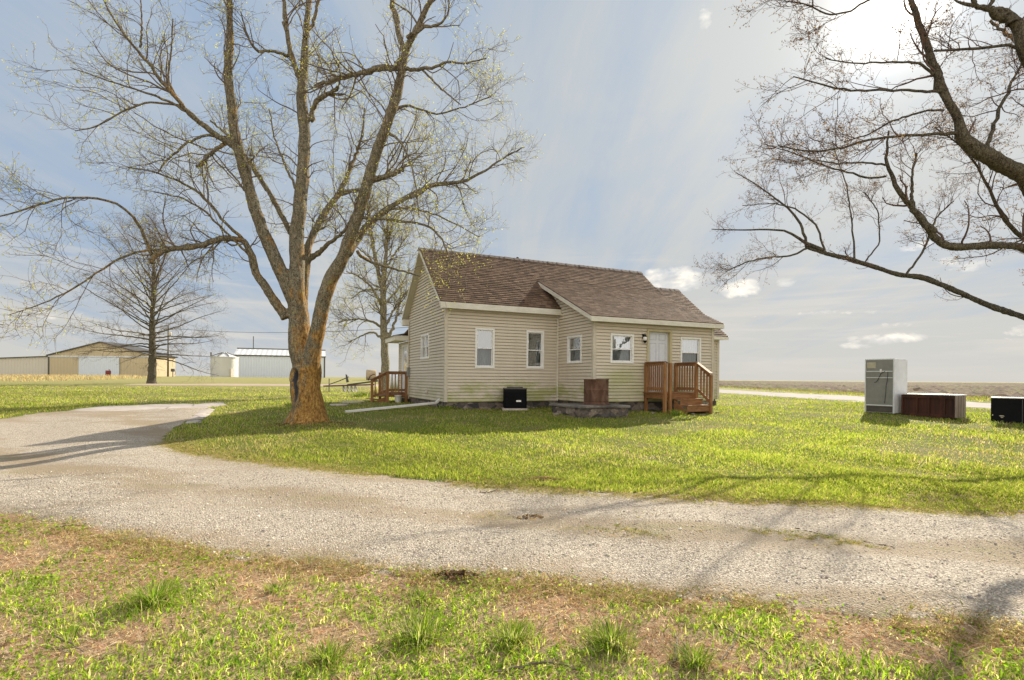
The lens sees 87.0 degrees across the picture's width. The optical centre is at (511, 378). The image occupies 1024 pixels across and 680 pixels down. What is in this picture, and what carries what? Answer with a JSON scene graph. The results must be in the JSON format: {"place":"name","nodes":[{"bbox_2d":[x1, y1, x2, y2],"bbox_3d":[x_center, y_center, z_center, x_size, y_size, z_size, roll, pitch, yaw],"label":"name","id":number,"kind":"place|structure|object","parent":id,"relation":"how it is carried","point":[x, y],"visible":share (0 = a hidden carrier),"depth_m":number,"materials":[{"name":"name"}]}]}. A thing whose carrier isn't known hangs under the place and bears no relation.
{"place":"outdoors","nodes":[
{"label":"outdoors","id":0,"kind":"place"},
{"bbox_2d":[0,374,161,381],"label":"dry grass","id":1,"kind":"structure","parent":0,"point":[36,377],"depth_m":76.17,"materials":[{"name":"beige plant"}]},
{"bbox_2d":[186,408,214,422],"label":"concrete path","id":2,"kind":"structure","parent":0,"point":[202,413],"depth_m":14.35,"materials":[{"name":"grey concrete"}]},
{"bbox_2d":[0,407,1023,633],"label":"gravel driveway","id":3,"kind":"structure","parent":0,"point":[62,442],"depth_m":5.36,"materials":[{"name":"grey gravel"}]},
{"bbox_2d":[517,514,543,519],"bbox_3d":[0.177,1.462,5.712,0.342,0.071,0.200,0,0,0],"label":"leaf heap","id":4,"kind":"object","parent":3,"relation":"on","point":[536,515],"visible":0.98,"depth_m":5.70,"materials":[{"name":"brown plant"}]},
{"bbox_2d":[0,376,1023,679],"bbox_3d":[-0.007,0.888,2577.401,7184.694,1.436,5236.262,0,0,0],"label":"ground","id":5,"kind":"structure","parent":0,"point":[396,420],"depth_m":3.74,"materials":[{"name":"green plant"}]},
{"bbox_2d":[0,356,47,375],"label":"long shed","id":6,"kind":"structure","parent":5,"relation":"on","point":[34,365],"depth_m":141.00,"materials":[{"name":"grey metal"}]},
{"bbox_2d":[54,635,84,668],"bbox_3d":[-2.462,1.489,2.959,0.415,0.040,0.128,0,0,35],"label":"stick","id":7,"kind":"object","parent":5,"relation":"on","point":[58,637],"visible":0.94,"depth_m":2.98,"materials":[{"name":"brown wood"}]},
{"bbox_2d":[105,369,110,375],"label":"red drum","id":8,"kind":"object","parent":5,"relation":"on","point":[107,372],"visible":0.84,"depth_m":99.68,"materials":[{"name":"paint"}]},
{"bbox_2d":[46,341,177,376],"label":"machine shed","id":9,"kind":"structure","parent":5,"relation":"on","point":[58,363],"depth_m":140.00,"materials":[{"name":"beige metal"}]},
{"bbox_2d":[79,357,118,375],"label":"sliding door","id":10,"kind":"structure","parent":9,"relation":"in","point":[89,367],"depth_m":139.76,"materials":[{"name":"white metal"}]},
{"bbox_2d":[61,198,234,383],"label":"oak tree","id":11,"kind":"object","parent":5,"relation":"on","point":[152,361],"visible":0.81,"depth_m":54.67,"materials":[{"name":"brown plant"}]},
{"bbox_2d":[70,402,225,410],"bbox_3d":[-11.082,0.908,16.820,4.306,0.155,2.942,0,0,-38],"label":"concrete pad","id":12,"kind":"object","parent":5,"relation":"on","point":[138,407],"visible":0.92,"depth_m":16.55,"materials":[{"name":"grey concrete"}]},
{"bbox_2d":[100,573,199,619],"bbox_3d":[-2.378,1.407,3.529,0.610,0.160,0.579,0,0,-36],"label":"grass tuft","id":13,"kind":"object","parent":5,"relation":"on","point":[152,595],"visible":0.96,"depth_m":3.53,"materials":[{"name":"green plant"}]},
{"bbox_2d":[165,327,171,376],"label":"utility pole","id":14,"kind":"object","parent":5,"relation":"on","point":[169,332],"visible":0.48,"depth_m":107.92,"materials":[{"name":"wood"}]},
{"bbox_2d":[5,309,144,326],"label":"overhead wire","id":15,"kind":"object","parent":14,"relation":"attached to","point":[74,319],"visible":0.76,"depth_m":82.67,"materials":[{"name":"black metal"}]},
{"bbox_2d":[175,327,406,332],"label":"overhead wire","id":16,"kind":"object","parent":14,"relation":"attached to","point":[287,332],"visible":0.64,"depth_m":89.57,"materials":[{"name":"black metal"}]},
{"bbox_2d":[210,352,238,376],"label":"grain bin","id":17,"kind":"object","parent":5,"relation":"on","point":[225,364],"visible":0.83,"depth_m":105.53,"materials":[{"name":"metal"}]},
{"bbox_2d":[125,384,377,385],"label":"dirt lane","id":18,"kind":"structure","parent":5,"relation":"on","point":[233,384],"depth_m":51.53,"materials":[{"name":"beige soil"}]},
{"bbox_2d":[0,0,544,424],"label":"maple tree","id":19,"kind":"object","parent":5,"relation":"on","point":[305,341],"visible":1,"depth_m":12.58,"materials":[{"name":"brown plant"}]},
{"bbox_2d":[254,579,294,595],"bbox_3d":[-1.651,1.460,3.780,0.330,0.065,0.323,0,0,0],"label":"grass tuft","id":20,"kind":"object","parent":5,"relation":"on","point":[272,588],"visible":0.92,"depth_m":3.78,"materials":[{"name":"green plant"}]},
{"bbox_2d":[234,336,325,377],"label":"metal shed","id":21,"kind":"structure","parent":5,"relation":"on","point":[262,362],"depth_m":120.61,"materials":[{"name":"white metal"}]},
{"bbox_2d":[261,421,355,427],"bbox_3d":[-4.811,1.090,12.793,2.245,0.142,1.222,0,0,0],"label":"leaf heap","id":22,"kind":"object","parent":5,"relation":"on","point":[345,422],"visible":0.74,"depth_m":12.73,"materials":[{"name":"brown plant"}]},
{"bbox_2d":[273,632,368,674],"bbox_3d":[-0.986,1.476,2.913,0.488,0.120,0.393,0,0,0],"label":"grass tuft","id":23,"kind":"object","parent":5,"relation":"on","point":[328,653],"visible":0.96,"depth_m":2.93,"materials":[{"name":"green plant"}]},
{"bbox_2d":[330,404,348,405],"bbox_3d":[-5.779,0.890,18.046,0.600,0.070,0.591,0,0,0],"label":"paving stone","id":24,"kind":"object","parent":5,"relation":"on","point":[339,404],"visible":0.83,"depth_m":17.79,"materials":[{"name":"concrete"}]},
{"bbox_2d":[341,401,364,402],"bbox_3d":[-5.888,0.894,20.019,0.840,0.070,0.827,0,0,0],"label":"paving stone","id":25,"kind":"object","parent":5,"relation":"on","point":[353,401],"visible":0.67,"depth_m":20.01,"materials":[{"name":"concrete"}]},
{"bbox_2d":[323,374,393,391],"bbox_3d":[-9.824,0.355,35.170,4.665,1.364,0.622,0,0,-14],"label":"farm implement","id":26,"kind":"object","parent":5,"relation":"on","point":[353,384],"visible":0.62,"depth_m":34.94,"materials":[{"name":"metal"}]},
{"bbox_2d":[345,392,376,396],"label":"grass tuft","id":27,"kind":"object","parent":5,"relation":"on","point":[361,394],"visible":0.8,"depth_m":25.79,"materials":[{"name":"green plant"}]},
{"bbox_2d":[366,370,375,379],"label":"hay bale","id":28,"kind":"object","parent":5,"relation":"on","point":[369,373],"visible":0.78,"depth_m":79.31,"materials":[{"name":"plant"}]},
{"bbox_2d":[324,166,432,391],"bbox_3d":[-6.888,-4.832,26.947,6.350,11.966,6.532,0,0,0],"label":"maple tree","id":29,"kind":"object","parent":5,"relation":"on","point":[381,280],"visible":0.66,"depth_m":26.87,"materials":[{"name":"brown plant"}]},
{"bbox_2d":[366,386,394,394],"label":"grass tuft","id":30,"kind":"object","parent":5,"relation":"on","point":[376,390],"visible":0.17,"depth_m":29.38,"materials":[{"name":"green plant"}]},
{"bbox_2d":[366,371,407,402],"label":"wooden deck","id":31,"kind":"structure","parent":5,"relation":"on","point":[386,394],"depth_m":20.66,"materials":[{"name":"brown wood"}]},
{"bbox_2d":[345,398,439,412],"bbox_3d":[-3.448,0.787,16.096,3.202,0.372,0.135,0,0,-42],"label":"downspout pipe","id":32,"kind":"object","parent":5,"relation":"on","point":[391,407],"visible":0.91,"depth_m":15.95,"materials":[{"name":"white plastic"}]},
{"bbox_2d":[389,374,397,388],"bbox_3d":[-7.216,0.281,34.000,2.400,1.460,0.970,0,0,-20],"label":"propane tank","id":33,"kind":"object","parent":5,"relation":"on","point":[394,381],"visible":0.08,"depth_m":33.53,"materials":[{"name":"white metal"}]},
{"bbox_2d":[394,395,401,402],"bbox_3d":[-4.348,0.788,20.616,0.288,0.290,0.284,0,0,0],"label":"bucket","id":34,"kind":"object","parent":5,"relation":"on","point":[398,398],"visible":0.92,"depth_m":20.52,"materials":[{"name":"white plastic"}]},
{"bbox_2d":[366,602,464,663],"bbox_3d":[-0.560,1.475,3.223,0.703,0.152,0.617,0,0,23],"label":"grass tuft","id":35,"kind":"object","parent":5,"relation":"on","point":[417,627],"visible":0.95,"depth_m":3.21,"materials":[{"name":"green plant"}]},
{"bbox_2d":[401,584,449,608],"bbox_3d":[-0.605,1.486,3.689,0.346,0.086,0.346,0,0,0],"label":"grass tuft","id":36,"kind":"object","parent":5,"relation":"on","point":[418,594],"visible":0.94,"depth_m":3.71,"materials":[{"name":"green plant"}]},
{"bbox_2d":[435,405,456,408],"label":"grass tuft","id":37,"kind":"object","parent":5,"relation":"on","point":[446,406],"visible":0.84,"depth_m":16.61,"materials":[{"name":"green plant"}]},
{"bbox_2d":[431,570,480,583],"bbox_3d":[-0.419,1.475,4.041,0.394,0.076,0.237,0,0,0],"label":"leaf heap","id":38,"kind":"object","parent":5,"relation":"on","point":[461,572],"visible":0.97,"depth_m":4.04,"materials":[{"name":"brown plant"}]},
{"bbox_2d":[502,387,528,410],"bbox_3d":[0.089,0.659,17.005,0.800,0.788,0.800,0,0,-3],"label":"air conditioner","id":39,"kind":"object","parent":5,"relation":"on","point":[514,398],"visible":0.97,"depth_m":16.65,"materials":[{"name":"black paint"}]},
{"bbox_2d":[479,611,554,656],"bbox_3d":[0.035,1.487,3.143,0.518,0.127,0.514,0,0,0],"label":"grass tuft","id":40,"kind":"object","parent":5,"relation":"on","point":[515,631],"visible":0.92,"depth_m":3.17,"materials":[{"name":"green plant"}]},
{"bbox_2d":[28,438,1023,668],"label":"driveway weeds","id":41,"kind":"object","parent":5,"relation":"on","point":[326,564],"visible":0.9,"depth_m":4.31,"materials":[{"name":"green plant"}]},
{"bbox_2d":[494,657,576,673],"bbox_3d":[0.129,1.534,2.882,0.453,0.048,0.110,0,0,0],"label":"stick","id":42,"kind":"object","parent":5,"relation":"on","point":[529,664],"visible":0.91,"depth_m":2.86,"materials":[{"name":"brown wood"}]},
{"bbox_2d":[522,475,564,482],"bbox_3d":[0.442,1.385,7.438,0.619,0.088,0.356,0,0,0],"label":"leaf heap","id":43,"kind":"object","parent":5,"relation":"on","point":[544,478],"visible":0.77,"depth_m":7.42,"materials":[{"name":"brown plant"}]},
{"bbox_2d":[384,247,728,411],"bbox_3d":[1.532,-1.618,20.520,10.958,5.859,9.080,0,0,-24],"label":"farmhouse","id":44,"kind":"object","parent":5,"relation":"on","point":[545,333],"visible":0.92,"depth_m":17.64,"materials":[{"name":"plastic"}]},
{"bbox_2d":[403,346,406,391],"bbox_3d":[-4.207,-0.357,21.440,0.045,1.810,0.790,0,0,-24],"label":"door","id":45,"kind":"structure","parent":44,"relation":"in","point":[405,348],"depth_m":21.59,"materials":[{"name":"white glass"}]},
{"bbox_2d":[421,333,429,358],"bbox_3d":[-2.952,-1.100,18.717,0.185,0.859,1.024,0,0,-24],"label":"window","id":46,"kind":"structure","parent":44,"relation":"in","point":[425,340],"depth_m":18.68,"materials":[{"name":"white plastic"}]},
{"bbox_2d":[474,328,494,367],"bbox_3d":[-0.889,-0.960,17.187,0.661,1.271,0.185,0,0,-24],"label":"window","id":47,"kind":"structure","parent":44,"relation":"in","point":[484,337],"depth_m":17.24,"materials":[{"name":"white plastic"}]},
{"bbox_2d":[526,330,543,368],"bbox_3d":[0.738,-0.948,17.924,0.648,1.261,0.185,0,0,-24],"label":"window","id":48,"kind":"structure","parent":44,"relation":"in","point":[534,339],"depth_m":17.97,"materials":[{"name":"white plastic"}]},
{"bbox_2d":[567,334,582,363],"bbox_3d":[2.054,-0.925,17.254,0.185,0.895,0.879,0,0,-24],"label":"window","id":49,"kind":"structure","parent":44,"relation":"in","point":[574,343],"depth_m":17.42,"materials":[{"name":"white plastic"}]},
{"bbox_2d":[610,333,633,363],"bbox_3d":[3.371,-0.922,16.713,0.863,0.913,0.185,0,0,-24],"label":"window","id":50,"kind":"structure","parent":44,"relation":"in","point":[622,345],"depth_m":16.79,"materials":[{"name":"white plastic"}]},
{"bbox_2d":[649,332,667,391],"bbox_3d":[4.668,-0.531,17.314,0.840,1.903,0.089,0,0,-24],"label":"door","id":51,"kind":"structure","parent":44,"relation":"in","point":[658,341],"depth_m":17.34,"materials":[{"name":"metal"}]},
{"bbox_2d":[679,337,700,367],"bbox_3d":[5.859,-0.850,17.841,0.868,1.014,0.185,0,0,-24],"label":"window","id":52,"kind":"structure","parent":44,"relation":"in","point":[688,345],"depth_m":17.92,"materials":[{"name":"white plastic"}]},
{"bbox_2d":[549,403,629,417],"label":"stone ledge","id":53,"kind":"structure","parent":5,"relation":"on","point":[578,410],"depth_m":15.13,"materials":[{"name":"stone"}]},
{"bbox_2d":[582,379,609,404],"bbox_3d":[2.438,0.386,15.631,0.790,0.735,0.790,0,0,-23],"label":"metal box","id":54,"kind":"object","parent":53,"relation":"on","point":[596,391],"visible":0.99,"depth_m":15.32,"materials":[{"name":"metal"}]},
{"bbox_2d":[566,611,667,664],"bbox_3d":[0.579,1.462,3.077,0.599,0.152,0.575,0,0,0],"label":"grass tuft","id":55,"kind":"object","parent":5,"relation":"on","point":[609,637],"visible":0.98,"depth_m":3.08,"materials":[{"name":"green plant"}]},
{"bbox_2d":[663,632,678,666],"bbox_3d":[0.901,1.504,2.990,0.065,0.058,0.342,0,0,26],"label":"stick","id":56,"kind":"object","parent":5,"relation":"on","point":[675,648],"visible":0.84,"depth_m":2.93,"materials":[{"name":"brown wood"}]},
{"bbox_2d":[664,409,688,415],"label":"grass tuft","id":57,"kind":"object","parent":5,"relation":"on","point":[674,412],"visible":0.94,"depth_m":15.37,"materials":[{"name":"green plant"}]},
{"bbox_2d":[643,361,712,413],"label":"wooden deck","id":58,"kind":"structure","parent":5,"relation":"on","point":[691,401],"depth_m":16.40,"materials":[{"name":"brown wood"}]},
{"bbox_2d":[661,634,737,676],"bbox_3d":[0.975,1.471,2.864,0.394,0.110,0.390,0,0,0],"label":"grass tuft","id":59,"kind":"object","parent":5,"relation":"on","point":[698,657],"visible":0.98,"depth_m":2.87,"materials":[{"name":"green plant"}]},
{"bbox_2d":[719,636,737,664],"bbox_3d":[1.209,1.504,2.997,0.017,0.039,0.364,0,0,38],"label":"stick","id":60,"kind":"object","parent":5,"relation":"on","point":[724,655],"visible":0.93,"depth_m":2.94,"materials":[{"name":"brown wood"}]},
{"bbox_2d":[710,621,776,660],"bbox_3d":[1.353,1.508,3.127,0.071,0.029,0.509,0,0,-21],"label":"stick","id":61,"kind":"object","parent":5,"relation":"on","point":[730,630],"visible":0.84,"depth_m":3.16,"materials":[{"name":"brown wood"}]},
{"bbox_2d":[807,650,829,668],"bbox_3d":[1.653,1.504,2.886,0.274,0.029,0.031,0,0,-38],"label":"stick","id":62,"kind":"object","parent":5,"relation":"on","point":[819,661],"visible":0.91,"depth_m":2.84,"materials":[{"name":"brown wood"}]},
{"bbox_2d":[692,0,1023,319],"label":"maple tree","id":63,"kind":"object","parent":5,"relation":"on","point":[974,149],"visible":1,"depth_m":9.52,"materials":[{"name":"brown plant"}]},
{"bbox_2d":[719,386,1021,400],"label":"field stubble","id":64,"kind":"object","parent":5,"relation":"on","point":[854,392],"visible":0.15,"depth_m":43.46,"materials":[{"name":"beige plant"}]},
{"bbox_2d":[865,359,907,413],"bbox_3d":[11.456,0.257,16.540,0.896,1.690,0.800,0,0,-32],"label":"refrigerator","id":65,"kind":"object","parent":5,"relation":"on","point":[885,383],"visible":0.86,"depth_m":16.26,"materials":[{"name":"white metal"}]},
{"bbox_2d":[900,393,966,418],"bbox_3d":[12.144,0.779,15.575,0.660,0.660,1.380,0,0,-29],"label":"wooden cabinet","id":66,"kind":"object","parent":5,"relation":"on","point":[952,406],"visible":0.94,"depth_m":15.31,"materials":[{"name":"brown wood"}]},
{"bbox_2d":[956,417,977,421],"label":"grass tuft","id":67,"kind":"object","parent":5,"relation":"on","point":[965,419],"visible":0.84,"depth_m":14.49,"materials":[{"name":"green plant"}]},
{"bbox_2d":[987,420,1009,426],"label":"grass tuft","id":68,"kind":"object","parent":5,"relation":"on","point":[999,424],"visible":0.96,"depth_m":13.41,"materials":[{"name":"green plant"}]},
{"bbox_2d":[990,397,1023,423],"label":"black cabinet","id":69,"kind":"object","parent":5,"relation":"on","point":[1007,409],"visible":0.87,"depth_m":14.03,"materials":[{"name":"metal"}]},
{"bbox_2d":[0,508,1023,679],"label":"verge grass","id":70,"kind":"structure","parent":0,"point":[236,661],"depth_m":3.17,"materials":[{"name":"green plant"}]},
{"bbox_2d":[0,0,1023,381],"label":"sky","id":71,"kind":"structure","parent":0,"point":[637,107],"materials":[{"name":"blue"}]},
{"bbox_2d":[719,389,990,408],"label":"road","id":72,"kind":"structure","parent":0,"point":[861,399],"depth_m":32.06,"materials":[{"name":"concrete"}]},
{"bbox_2d":[719,380,1023,397],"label":"plowed field","id":73,"kind":"structure","parent":0,"point":[995,389],"depth_m":68.37,"materials":[{"name":"soil"}]}
]}

